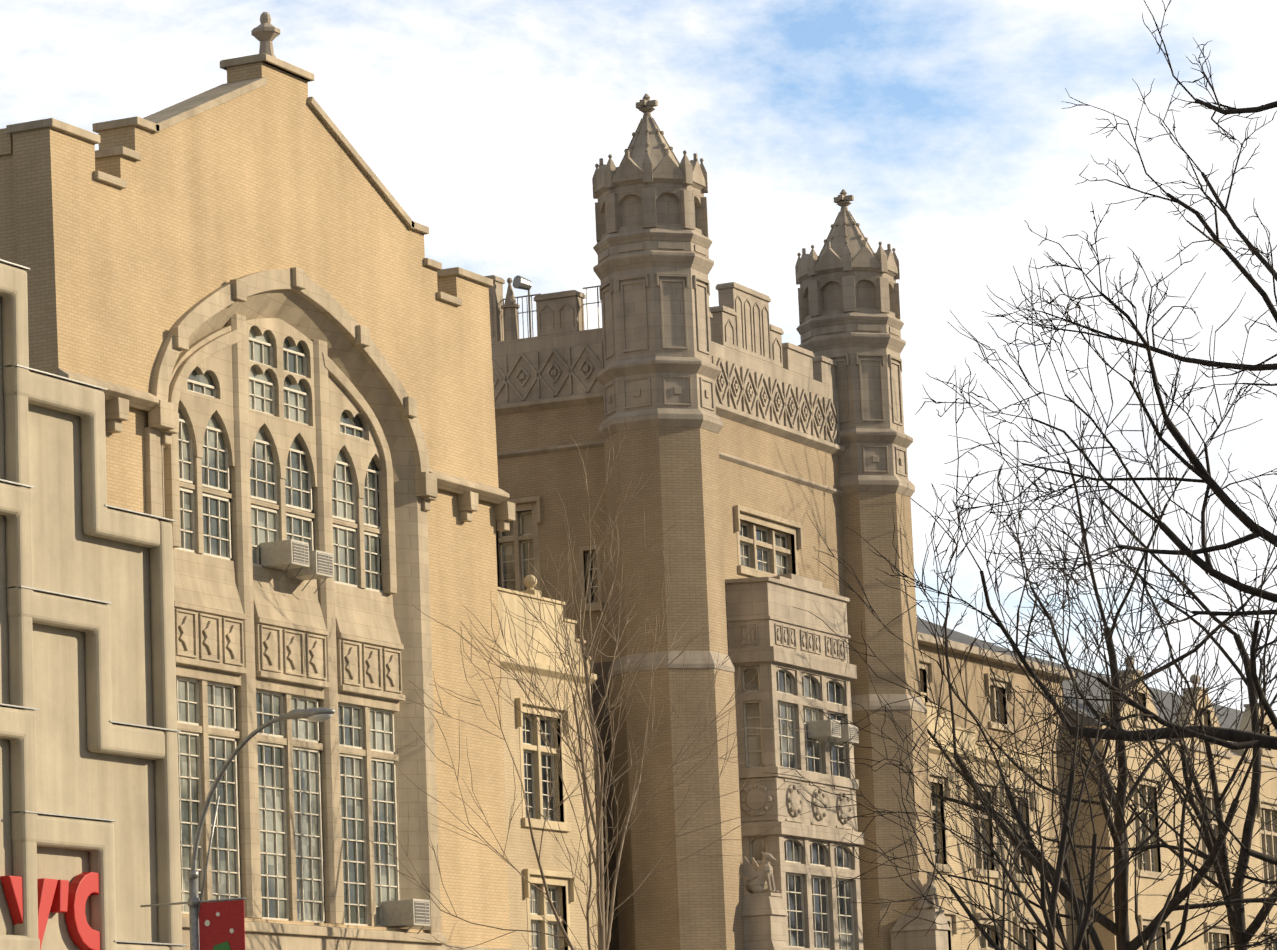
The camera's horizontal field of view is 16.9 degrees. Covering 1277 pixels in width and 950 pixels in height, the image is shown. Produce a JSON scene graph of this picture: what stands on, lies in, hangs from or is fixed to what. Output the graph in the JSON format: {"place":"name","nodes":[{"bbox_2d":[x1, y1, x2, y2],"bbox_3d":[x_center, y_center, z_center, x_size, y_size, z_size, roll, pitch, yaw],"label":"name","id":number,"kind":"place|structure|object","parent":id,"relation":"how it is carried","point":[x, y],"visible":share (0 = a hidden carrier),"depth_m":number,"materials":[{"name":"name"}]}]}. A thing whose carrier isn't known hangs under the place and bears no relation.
{"place":"outdoors","nodes":[
{"label":"outdoors","id":0,"kind":"place"},
{"bbox_2d":[12,62,498,487],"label":"gable wall","id":1,"kind":"structure","parent":0,"point":[270,175],"depth_m":85.88,"materials":[{"name":"beige brick"}]},
{"bbox_2d":[6,53,514,949],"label":"stone trim","id":2,"kind":"structure","parent":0,"point":[162,427],"depth_m":87.30,"materials":[{"name":"beige stone"}]},
{"bbox_2d":[251,12,279,57],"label":"finial","id":3,"kind":"object","parent":2,"relation":"on","point":[265,33],"visible":0.71,"depth_m":88.49,"materials":[{"name":"beige stone"}]},
{"bbox_2d":[105,406,510,947],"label":"wall","id":4,"kind":"structure","parent":0,"point":[462,574],"depth_m":92.75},
{"bbox_2d":[162,290,431,929],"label":"arch molding","id":5,"kind":"structure","parent":4,"relation":"attached to","point":[302,315],"depth_m":90.58,"materials":[{"name":"beige stone"}]},
{"bbox_2d":[516,698,575,949],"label":"wing window","id":6,"kind":"structure","parent":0,"point":[536,748],"depth_m":97.77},
{"bbox_2d":[523,715,559,949],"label":"window panes","id":7,"kind":"structure","parent":6,"relation":"attached to","point":[534,817],"depth_m":97.89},
{"bbox_2d":[501,668,597,949],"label":"wing wall","id":8,"kind":"structure","parent":0,"point":[521,855],"depth_m":98.07,"materials":[{"name":"beige brick"}]},
{"bbox_2d":[498,575,596,684],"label":"wing parapet","id":9,"kind":"structure","parent":8,"relation":"on","point":[513,601],"depth_m":98.20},
{"bbox_2d":[590,661,618,949],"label":"tower soot streak","id":10,"kind":"object","parent":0,"point":[596,697],"depth_m":103.15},
{"bbox_2d":[0,0,1276,716],"label":"sky","id":11,"kind":"structure","parent":0,"point":[945,123],"materials":[{"name":"blue"}]},
{"bbox_2d":[1023,654,1276,755],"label":"roof","id":12,"kind":"structure","parent":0,"point":[1230,719],"depth_m":145.10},
{"bbox_2d":[1065,725,1276,949],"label":"wall","id":13,"kind":"structure","parent":0,"point":[1151,900],"depth_m":135.75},
{"bbox_2d":[1099,673,1276,762],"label":"long range gables","id":14,"kind":"object","parent":13,"relation":"on","point":[1243,723],"visible":0.08,"depth_m":139.90,"materials":[{"name":"beige stone"}]},
{"bbox_2d":[1118,657,1276,768],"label":"long range trim","id":15,"kind":"structure","parent":13,"relation":"attached to","point":[1263,762],"depth_m":140.65,"materials":[{"name":"beige stone"}]},
{"bbox_2d":[1129,688,1276,949],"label":"window surrounds","id":16,"kind":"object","parent":13,"relation":"in","point":[1150,873],"depth_m":138.72,"materials":[{"name":"beige stone"}]},
{"bbox_2d":[1133,695,1276,949],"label":"window bars","id":17,"kind":"object","parent":16,"relation":"attached to","point":[1221,935],"visible":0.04,"depth_m":139.71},
{"bbox_3d":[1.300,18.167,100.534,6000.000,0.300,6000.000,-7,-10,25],"label":"ground surface","id":18,"kind":"structure","parent":0,"visible":0},
{"bbox_2d":[0,154,16,263],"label":"wall","id":19,"kind":"structure","parent":18,"relation":"on","point":[8,249],"depth_m":80.23,"materials":[{"name":"beige brick"}]},
{"bbox_2d":[0,128,12,155],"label":"parapet","id":20,"kind":"structure","parent":19,"relation":"on","point":[6,143],"depth_m":80.38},
{"bbox_2d":[164,314,404,927],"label":"window frame","id":21,"kind":"object","parent":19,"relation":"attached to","point":[245,626],"visible":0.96,"depth_m":86.14,"materials":[{"name":"beige stone"}]},
{"bbox_2d":[163,318,381,498],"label":"window tracery","id":22,"kind":"object","parent":21,"relation":"attached to","point":[197,410],"visible":0.69,"depth_m":87.29,"materials":[{"name":"beige stone"}]},
{"bbox_2d":[163,328,396,593],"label":"arch molding","id":23,"kind":"structure","parent":21,"relation":"attached to","point":[191,362],"depth_m":89.47,"materials":[{"name":"beige stone"}]},
{"bbox_2d":[178,327,395,924],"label":"window panes","id":24,"kind":"structure","parent":21,"relation":"in","point":[205,378],"depth_m":86.65,"materials":[{"name":"grey glass"}]},
{"bbox_2d":[260,539,308,569],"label":"air conditioner","id":25,"kind":"object","parent":19,"relation":"attached to","point":[265,553],"visible":0.73,"depth_m":86.05,"materials":[{"name":"beige metal"}]},
{"bbox_2d":[271,542,308,563],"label":"air conditioner vents","id":26,"kind":"object","parent":25,"relation":"attached to","point":[304,562],"visible":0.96,"depth_m":86.01,"materials":[{"name":"grey metal"}]},
{"bbox_2d":[279,564,302,582],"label":"support brackets","id":27,"kind":"object","parent":25,"relation":"attached to","point":[286,569],"visible":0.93,"depth_m":86.01,"materials":[{"name":"grey metal"}]},
{"bbox_2d":[292,542,308,564],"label":"air conditioner grille","id":28,"kind":"object","parent":25,"relation":"attached to","point":[295,544],"visible":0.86,"depth_m":86.16,"materials":[{"name":"grey metal"}]},
{"bbox_2d":[286,550,333,580],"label":"air conditioner","id":29,"kind":"object","parent":19,"relation":"attached to","point":[303,576],"visible":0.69,"depth_m":86.81,"materials":[{"name":"beige metal"}]},
{"bbox_2d":[294,553,332,574],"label":"air conditioner vents","id":30,"kind":"object","parent":29,"relation":"attached to","point":[328,561],"visible":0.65,"depth_m":86.83,"materials":[{"name":"grey metal"}]},
{"bbox_2d":[301,575,326,593],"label":"support brackets","id":31,"kind":"object","parent":29,"relation":"attached to","point":[310,580],"visible":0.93,"depth_m":87.00,"materials":[{"name":"grey metal"}]},
{"bbox_2d":[317,552,332,574],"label":"air conditioner grille","id":32,"kind":"object","parent":29,"relation":"attached to","point":[326,565],"visible":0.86,"depth_m":86.94,"materials":[{"name":"grey metal"}]},
{"bbox_2d":[382,899,430,927],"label":"air conditioner","id":33,"kind":"object","parent":19,"relation":"attached to","point":[387,914],"visible":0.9,"depth_m":89.02,"materials":[{"name":"beige metal"}]},
{"bbox_2d":[392,902,429,923],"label":"air conditioner vents","id":34,"kind":"object","parent":33,"relation":"attached to","point":[425,912],"visible":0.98,"depth_m":89.00,"materials":[{"name":"grey metal"}]},
{"bbox_2d":[414,901,429,923],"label":"air conditioner grille","id":35,"kind":"object","parent":33,"relation":"attached to","point":[420,910],"visible":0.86,"depth_m":89.13,"materials":[{"name":"grey metal"}]},
{"bbox_2d":[0,296,157,949],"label":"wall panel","id":36,"kind":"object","parent":18,"relation":"on","point":[76,776],"depth_m":74.47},
{"bbox_2d":[0,872,100,949],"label":"sign letters","id":37,"kind":"object","parent":36,"relation":"attached to","point":[61,896],"visible":0.79,"depth_m":72.86,"materials":[{"name":"red plastic"}]},
{"bbox_2d":[0,263,169,949],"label":"shop stucco bands","id":38,"kind":"object","parent":36,"relation":"attached to","point":[91,621],"visible":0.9,"depth_m":73.80,"materials":[{"name":"beige paint"}]},
{"bbox_2d":[0,259,185,945],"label":"ledges","id":39,"kind":"object","parent":38,"relation":"on","point":[108,506],"visible":0.44,"depth_m":74.16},
{"bbox_2d":[4,394,182,949],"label":"shop stucco piers","id":40,"kind":"structure","parent":36,"relation":"attached to","point":[21,681],"depth_m":75.95,"materials":[{"name":"beige paint"}]},
{"bbox_2d":[495,403,845,662],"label":"brick tower","id":41,"kind":"structure","parent":18,"relation":"on","point":[545,476],"depth_m":105.37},
{"bbox_2d":[503,275,600,337],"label":"tower roof railing","id":42,"kind":"object","parent":41,"relation":"on","point":[521,282],"visible":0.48,"depth_m":105.96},
{"bbox_2d":[495,496,802,612],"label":"window","id":43,"kind":"structure","parent":41,"relation":"in","point":[517,538],"depth_m":105.36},
{"bbox_2d":[500,511,788,602],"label":"window frames","id":44,"kind":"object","parent":43,"relation":"attached to","point":[588,553],"visible":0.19,"depth_m":105.47,"materials":[{"name":"beige metal"}]},
{"bbox_2d":[485,275,845,496],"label":"parapet","id":45,"kind":"structure","parent":41,"relation":"attached to","point":[767,380],"depth_m":107.73,"materials":[{"name":"beige stone"}]},
{"bbox_2d":[725,574,863,949],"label":"oriel","id":46,"kind":"object","parent":41,"relation":"attached to","point":[796,642],"depth_m":106.77,"materials":[{"name":"beige stone"}]},
{"bbox_2d":[742,666,854,949],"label":"oriel glazing bars","id":47,"kind":"object","parent":46,"relation":"attached to","point":[799,847],"visible":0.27,"depth_m":107.21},
{"bbox_2d":[807,719,840,739],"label":"air conditioner","id":48,"kind":"object","parent":46,"relation":"attached to","point":[811,729],"visible":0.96,"depth_m":107.75,"materials":[{"name":"beige metal"}]},
{"bbox_2d":[816,721,840,735],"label":"air conditioner vents","id":49,"kind":"object","parent":48,"relation":"attached to","point":[827,729],"visible":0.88,"depth_m":107.70,"materials":[{"name":"grey metal"}]},
{"bbox_2d":[832,721,840,735],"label":"air conditioner grille","id":50,"kind":"object","parent":48,"relation":"attached to","point":[834,727],"visible":0.71,"depth_m":107.80,"materials":[{"name":"grey metal"}]},
{"bbox_2d":[829,724,858,744],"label":"air conditioner","id":51,"kind":"object","parent":46,"relation":"attached to","point":[847,738],"visible":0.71,"depth_m":108.69,"materials":[{"name":"beige metal"}]},
{"bbox_2d":[834,727,857,740],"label":"air conditioner vents","id":52,"kind":"object","parent":51,"relation":"attached to","point":[850,731],"visible":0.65,"depth_m":108.68,"materials":[{"name":"grey metal"}]},
{"bbox_2d":[849,726,857,740],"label":"air conditioner grille","id":53,"kind":"object","parent":51,"relation":"attached to","point":[853,734],"visible":0.64,"depth_m":108.87,"materials":[{"name":"grey metal"}]},
{"bbox_2d":[604,427,743,949],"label":"tower shaft","id":54,"kind":"object","parent":18,"relation":"on","point":[694,902],"visible":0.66,"depth_m":101.67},
{"bbox_2d":[592,94,734,677],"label":"turret","id":55,"kind":"object","parent":54,"relation":"attached to","point":[652,268],"visible":1,"depth_m":103.25,"materials":[{"name":"beige stone"}]},
{"bbox_2d":[742,896,789,949],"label":"pedestal","id":56,"kind":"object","parent":18,"relation":"on","point":[764,925],"depth_m":101.55,"materials":[{"name":"beige stone"}]},
{"bbox_2d":[743,852,781,897],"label":"eagle statue","id":57,"kind":"object","parent":56,"relation":"on","point":[760,881],"visible":1,"depth_m":101.96,"materials":[{"name":"beige stone"}]},
{"bbox_2d":[841,492,934,949],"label":"tower shaft","id":58,"kind":"object","parent":18,"relation":"on","point":[867,517],"visible":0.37,"depth_m":112.97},
{"bbox_2d":[795,189,926,712],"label":"turret","id":59,"kind":"object","parent":58,"relation":"attached to","point":[851,323],"visible":0.79,"depth_m":114.50,"materials":[{"name":"beige stone"}]},
{"bbox_2d":[890,912,950,949],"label":"buttress","id":60,"kind":"structure","parent":18,"relation":"on","point":[910,935],"depth_m":111.19,"materials":[{"name":"beige stone"}]},
{"bbox_2d":[909,871,943,913],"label":"eagle statue","id":61,"kind":"object","parent":60,"relation":"on","point":[926,907],"visible":0.81,"depth_m":111.49,"materials":[{"name":"beige stone"}]},
{"bbox_2d":[929,753,1051,949],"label":"wing wall","id":62,"kind":"structure","parent":18,"relation":"on","point":[964,936],"depth_m":120.92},
{"bbox_2d":[921,692,1049,774],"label":"wing parapet","id":63,"kind":"structure","parent":62,"relation":"on","point":[969,735],"depth_m":121.12,"materials":[{"name":"beige stone"}]},
{"bbox_2d":[929,770,1042,949],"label":"wing window","id":64,"kind":"structure","parent":62,"relation":"in","point":[1018,932],"depth_m":121.67,"materials":[{"name":"beige stone"}]},
{"bbox_2d":[931,784,1029,949],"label":"window panes","id":65,"kind":"structure","parent":64,"relation":"attached to","point":[937,844],"depth_m":121.83,"materials":[{"name":"grey glass"}]},
{"bbox_2d":[918,644,1076,949],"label":"wall","id":66,"kind":"structure","parent":18,"relation":"on","point":[972,671],"depth_m":127.37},
{"bbox_2d":[919,657,1012,732],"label":"pavilion window","id":67,"kind":"structure","parent":66,"relation":"in","point":[993,723],"depth_m":126.11,"materials":[{"name":"beige stone"}]},
{"bbox_2d":[989,688,1000,722],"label":"pavilion window bars","id":68,"kind":"object","parent":67,"relation":"attached to","point":[998,701],"visible":0.06,"depth_m":127.10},
{"bbox_2d":[917,617,1061,668],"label":"roof","id":69,"kind":"structure","parent":66,"relation":"on","point":[956,636],"depth_m":128.18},
{"bbox_2d":[918,632,1076,680],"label":"roof cornice","id":70,"kind":"structure","parent":66,"relation":"attached to","point":[957,647],"depth_m":124.99,"materials":[{"name":"beige stone"}]},
{"bbox_3d":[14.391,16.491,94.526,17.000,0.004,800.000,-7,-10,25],"label":"road asphalt","id":71,"kind":"structure","parent":0,"visible":0},
{"bbox_2d":[140,717,279,949],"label":"street lamp arm","id":72,"kind":"object","parent":71,"relation":"on","point":[195,901],"visible":0.96,"depth_m":69.15},
{"bbox_2d":[199,900,244,949],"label":"banner","id":73,"kind":"object","parent":72,"relation":"attached to","point":[216,931],"visible":0.8,"depth_m":68.88,"materials":[{"name":"red fabric"}]},
{"bbox_2d":[205,912,233,932],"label":"snowflake","id":74,"kind":"object","parent":73,"relation":"attached to","point":[207,922],"visible":1,"depth_m":68.94,"materials":[{"name":"white fabric"}]},
{"bbox_2d":[213,941,230,949],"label":"banner emblem","id":75,"kind":"object","parent":73,"relation":"attached to","point":[224,946],"visible":1,"depth_m":68.81,"materials":[{"name":"green fabric"}]},
{"bbox_2d":[279,707,335,720],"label":"street lamp head","id":76,"kind":"object","parent":72,"relation":"attached to","point":[300,713],"visible":0.9,"depth_m":68.60},
{"bbox_2d":[307,714,332,721],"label":"street lamp lens","id":77,"kind":"object","parent":72,"relation":"attached to","point":[320,718],"visible":0.46,"depth_m":68.51,"materials":[{"name":"white glass"}]},
{"bbox_3d":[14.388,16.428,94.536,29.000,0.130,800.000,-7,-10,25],"label":"pavements","id":78,"kind":"structure","parent":0,"visible":0},
{"bbox_2d":[356,417,817,949],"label":"young tree","id":79,"kind":"object","parent":78,"relation":"on","point":[603,926],"visible":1,"depth_m":87.51,"materials":[{"name":"brown plant"}]},
{"bbox_2d":[763,439,1276,949],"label":"street tree","id":80,"kind":"object","parent":78,"relation":"on","point":[1085,923],"visible":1,"depth_m":49.56,"materials":[{"name":"brown plant"}]},
{"bbox_2d":[792,508,1276,949],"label":"street tree","id":81,"kind":"object","parent":78,"relation":"on","point":[1090,930],"visible":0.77,"depth_m":55.45,"materials":[{"name":"brown plant"}]},
{"bbox_2d":[868,0,1276,949],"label":"tree","id":82,"kind":"object","parent":78,"relation":"on","point":[1228,736],"visible":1,"depth_m":57.40,"materials":[{"name":"brown plant"}]},
{"bbox_2d":[911,241,1276,949],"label":"street tree","id":83,"kind":"object","parent":78,"relation":"on","point":[1119,927],"visible":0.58,"depth_m":115.37,"materials":[{"name":"brown plant"}]},
{"bbox_2d":[920,310,1276,949],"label":"street tree","id":84,"kind":"object","parent":78,"relation":"on","point":[1236,918],"visible":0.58,"depth_m":124.50,"materials":[{"name":"brown plant"}]}
]}

